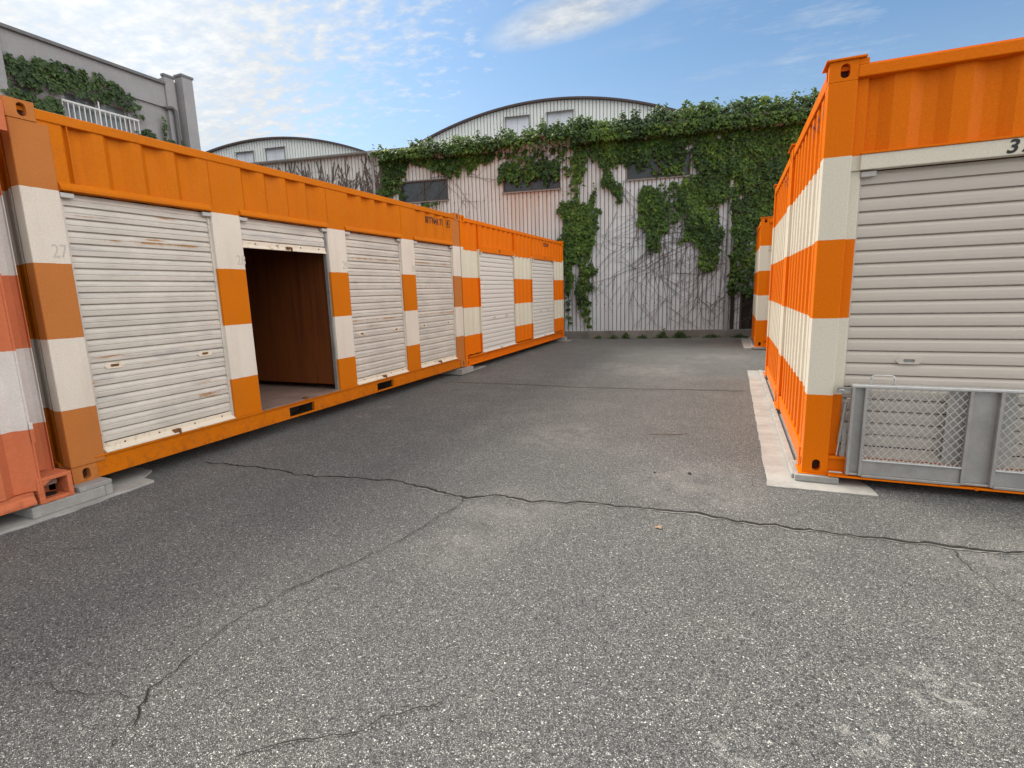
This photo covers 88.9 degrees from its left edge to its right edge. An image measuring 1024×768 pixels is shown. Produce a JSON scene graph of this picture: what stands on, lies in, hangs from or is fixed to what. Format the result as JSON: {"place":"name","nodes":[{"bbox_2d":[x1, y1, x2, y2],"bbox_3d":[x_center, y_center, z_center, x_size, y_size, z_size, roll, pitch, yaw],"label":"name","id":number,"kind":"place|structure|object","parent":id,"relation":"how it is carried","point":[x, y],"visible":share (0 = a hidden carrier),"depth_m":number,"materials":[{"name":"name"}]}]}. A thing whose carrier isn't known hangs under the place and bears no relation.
{"place":"outdoors","nodes":[
{"label":"outdoors","id":0,"kind":"place"},
{"bbox_2d":[0,22,200,149],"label":"concrete building","id":1,"kind":"structure","parent":0,"point":[168,99],"depth_m":15.41,"materials":[{"name":"grey concrete"}]},
{"bbox_2d":[8,80,35,108],"bbox_3d":[-12.815,-7.126,13.040,0.070,1.050,1.520,2,11,22],"label":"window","id":2,"kind":"structure","parent":1,"relation":"in","point":[25,89],"depth_m":13.46,"materials":[{"name":"grey glass"}]},
{"bbox_2d":[1,51,184,145],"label":"ivy","id":3,"kind":"object","parent":1,"relation":"attached to","point":[20,72],"visible":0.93,"depth_m":13.93,"materials":[{"name":"green plant"}]},
{"bbox_2d":[63,91,128,131],"bbox_3d":[-11.954,-7.385,15.095,0.070,1.590,1.660,2,11,22],"label":"window","id":4,"kind":"structure","parent":1,"relation":"in","point":[70,96],"depth_m":14.97,"materials":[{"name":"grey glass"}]},
{"bbox_2d":[205,136,363,162],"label":"arched warehouse","id":5,"kind":"structure","parent":0,"point":[264,149],"depth_m":24.76,"materials":[{"name":"white metal"}]},
{"bbox_2d":[235,150,254,162],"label":"window","id":6,"kind":"structure","parent":5,"relation":"in","point":[248,157],"depth_m":25.21,"materials":[{"name":"grey glass"}]},
{"bbox_2d":[264,146,285,160],"bbox_3d":[-11.274,-10.755,24.819,1.080,0.990,0.210,1,10,13],"label":"window","id":7,"kind":"structure","parent":5,"relation":"in","point":[278,153],"depth_m":24.84,"materials":[{"name":"grey glass"}]},
{"bbox_2d":[0,337,1023,767],"bbox_3d":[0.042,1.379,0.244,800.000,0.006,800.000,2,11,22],"label":"ground","id":8,"kind":"structure","parent":0,"point":[488,565],"depth_m":2.43,"materials":[{"name":"grey asphalt"}]},
{"bbox_2d":[0,467,153,534],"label":"pavement strip","id":9,"kind":"object","parent":8,"relation":"on","point":[128,479],"visible":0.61,"depth_m":3.83,"materials":[{"name":"concrete"}]},
{"bbox_2d":[10,486,105,518],"bbox_3d":[-3.313,0.808,3.732,0.535,0.074,0.440,2,11,22],"label":"concrete block","id":10,"kind":"object","parent":9,"relation":"on","point":[39,510],"depth_m":3.58,"materials":[{"name":"grey concrete"}]},
{"bbox_2d":[0,101,74,515],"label":"shipping container","id":11,"kind":"object","parent":10,"relation":"on","point":[31,472],"visible":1,"depth_m":3.41,"materials":[{"name":"orange metal"}]},
{"bbox_2d":[73,477,111,492],"bbox_3d":[-3.261,0.724,3.882,0.550,0.034,0.210,2,11,22],"label":"concrete block","id":12,"kind":"object","parent":10,"relation":"on","point":[90,485],"depth_m":3.77,"materials":[{"name":"grey concrete"}]},
{"bbox_2d":[0,95,465,484],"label":"shipping container","id":13,"kind":"object","parent":12,"relation":"on","point":[176,298],"visible":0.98,"depth_m":4.58,"materials":[{"name":"orange metal"}]},
{"bbox_2d":[103,483,113,494],"bbox_3d":[-3.219,0.766,3.956,0.535,0.074,0.052,2,11,22],"label":"concrete block","id":14,"kind":"object","parent":9,"relation":"on","point":[108,488],"depth_m":3.85,"materials":[{"name":"grey concrete"}]},
{"bbox_2d":[471,365,485,369],"bbox_3d":[-0.899,-0.267,9.704,0.518,0.021,1.040,2,11,22],"label":"pavement strip","id":15,"kind":"object","parent":8,"relation":"on","point":[475,367],"visible":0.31,"depth_m":9.97,"materials":[{"name":"concrete"}]},
{"bbox_2d":[440,366,473,374],"bbox_3d":[-1.037,-0.251,9.292,0.570,0.097,0.440,2,11,22],"label":"concrete block","id":16,"kind":"object","parent":15,"relation":"on","point":[462,370],"depth_m":9.09,"materials":[{"name":"grey concrete"}]},
{"bbox_2d":[252,107,809,330],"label":"warehouse","id":17,"kind":"structure","parent":8,"relation":"on","point":[532,207],"depth_m":14.61,"materials":[{"name":"metal"}]},
{"bbox_2d":[400,178,448,203],"bbox_3d":[-2.594,-5.706,15.455,1.540,0.642,0.130,1,10,13],"label":"window","id":18,"kind":"structure","parent":17,"relation":"in","point":[414,189],"depth_m":15.46,"materials":[{"name":"grey glass"}]},
{"bbox_2d":[502,164,561,193],"bbox_3d":[0.554,-5.765,14.705,1.690,0.672,0.130,1,10,13],"label":"window","id":19,"kind":"structure","parent":17,"relation":"in","point":[535,185],"depth_m":14.73,"materials":[{"name":"grey glass"}]},
{"bbox_2d":[275,87,819,329],"bbox_3d":[-0.532,-4.502,15.280,22.082,5.889,1.059,1,10,13],"label":"ivy","id":20,"kind":"object","parent":17,"relation":"attached to","point":[611,148],"visible":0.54,"depth_m":13.88,"materials":[{"name":"green plant"}]},
{"bbox_2d":[626,150,690,180],"bbox_3d":[3.899,-5.807,13.911,1.695,0.652,0.130,1,10,13],"label":"window","id":21,"kind":"structure","parent":17,"relation":"in","point":[632,174],"depth_m":13.95,"materials":[{"name":"grey glass"}]},
{"bbox_2d":[741,293,753,328],"bbox_3d":[6.655,-1.966,14.056,0.910,0.945,0.030,1,10,13],"label":"door","id":22,"kind":"structure","parent":17,"relation":"in","point":[747,308],"depth_m":14.12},
{"bbox_2d":[551,337,566,340],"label":"concrete block","id":23,"kind":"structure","parent":8,"relation":"on","point":[562,339],"depth_m":14.55,"materials":[{"name":"grey concrete"}]},
{"bbox_2d":[459,215,563,366],"bbox_3d":[-0.824,-2.148,12.218,2.463,2.600,5.971,2,11,22],"label":"shipping container","id":24,"kind":"object","parent":23,"relation":"on","point":[512,291],"visible":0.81,"depth_m":10.89,"materials":[{"name":"orange metal"}]},
{"bbox_2d":[622,332,630,338],"bbox_3d":[3.253,-1.352,14.705,0.306,0.216,0.154,3,11,26],"label":"weed","id":25,"kind":"object","parent":8,"relation":"on","point":[625,335],"visible":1,"depth_m":14.71,"materials":[{"name":"green plant"}]},
{"bbox_2d":[564,329,751,338],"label":"kerb","id":26,"kind":"structure","parent":8,"relation":"on","point":[646,333],"depth_m":14.62,"materials":[{"name":"concrete"}]},
{"bbox_2d":[652,332,668,337],"bbox_3d":[4.136,-1.347,14.507,0.475,0.204,0.161,1,10,13],"label":"weed","id":27,"kind":"object","parent":8,"relation":"on","point":[660,335],"visible":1,"depth_m":14.48,"materials":[{"name":"green plant"}]},
{"bbox_2d":[671,331,690,337],"bbox_3d":[4.625,-1.352,14.402,0.635,0.236,0.200,1,10,13],"label":"weed","id":28,"kind":"object","parent":8,"relation":"on","point":[679,334],"visible":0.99,"depth_m":14.37,"materials":[{"name":"green plant"}]},
{"bbox_2d":[702,334,720,337],"bbox_3d":[5.443,-1.292,14.220,0.492,0.146,0.202,1,10,13],"label":"weed","id":29,"kind":"object","parent":8,"relation":"on","point":[712,336],"visible":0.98,"depth_m":14.18,"materials":[{"name":"green plant"}]},
{"bbox_2d":[730,333,747,337],"bbox_3d":[6.117,-1.288,14.064,0.455,0.154,0.172,1,10,13],"label":"weed","id":30,"kind":"object","parent":8,"relation":"on","point":[740,335],"visible":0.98,"depth_m":14.04,"materials":[{"name":"green plant"}]},
{"bbox_2d":[741,339,753,348],"bbox_3d":[5.877,-0.968,12.500,0.679,0.021,2.282,2,11,22],"label":"pavement strip","id":31,"kind":"object","parent":8,"relation":"on","point":[746,343],"visible":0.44,"depth_m":12.49,"materials":[{"name":"concrete"}]},
{"bbox_2d":[747,370,878,497],"bbox_3d":[3.139,0.265,6.013,0.664,0.021,5.455,2,11,22],"label":"pavement strip","id":32,"kind":"object","parent":8,"relation":"on","point":[777,472],"visible":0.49,"depth_m":4.24,"materials":[{"name":"concrete"}]},
{"bbox_2d":[759,370,793,477],"bbox_3d":[3.028,0.226,6.093,0.053,0.034,5.100,2,11,22],"label":"pavement lip","id":33,"kind":"object","parent":32,"relation":"on","point":[788,455],"visible":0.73,"depth_m":4.97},
{"bbox_2d":[763,149,791,404],"bbox_3d":[6.168,-1.173,5.489,6.120,2.713,2.359,2,11,22],"label":"shipping container","id":34,"kind":"object","parent":33,"relation":"on","point":[780,223],"visible":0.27,"depth_m":6.64,"materials":[{"name":"orange metal"}]},
{"bbox_2d":[774,37,1023,494],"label":"shipping container","id":35,"kind":"object","parent":33,"relation":"on","point":[904,261],"visible":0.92,"depth_m":3.34,"materials":[{"name":"orange metal"}]},
{"bbox_2d":[828,375,1023,491],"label":"gate","id":36,"kind":"structure","parent":35,"relation":"attached to","point":[979,430],"depth_m":3.37,"materials":[{"name":"metal"}]},
{"bbox_2d":[790,460,838,483],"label":"concrete block","id":37,"kind":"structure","parent":32,"relation":"on","point":[814,478],"depth_m":3.69,"materials":[{"name":"grey concrete"}]},
{"bbox_2d":[0,0,1023,150],"label":"sky","id":38,"kind":"structure","parent":0,"point":[360,74],"materials":[{"name":"blue"}]},
{"bbox_2d":[419,96,696,144],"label":"arched warehouse","id":39,"kind":"structure","parent":0,"point":[517,117],"depth_m":21.84,"materials":[{"name":"white metal"}]},
{"bbox_2d":[504,114,529,135],"bbox_3d":[0.222,-10.791,22.111,1.100,1.120,0.210,1,10,13],"label":"window","id":40,"kind":"structure","parent":39,"relation":"in","point":[517,123],"depth_m":22.13,"materials":[{"name":"grey glass"}]},
{"bbox_2d":[546,109,573,126],"bbox_3d":[1.995,-10.782,21.697,1.160,1.140,0.210,1,10,13],"label":"window","id":41,"kind":"structure","parent":39,"relation":"in","point":[562,116],"depth_m":21.70,"materials":[{"name":"grey glass"}]},
{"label":"pavement lip","id":42,"kind":"structure","parent":0,"visible":0},
{"bbox_2d":[751,216,772,346],"bbox_3d":[8.487,-2.218,10.991,6.120,2.713,2.359,2,11,22],"label":"shipping container","id":43,"kind":"object","parent":42,"relation":"on","point":[762,280],"visible":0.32,"depth_m":11.15,"materials":[{"name":"orange metal"}]}
]}

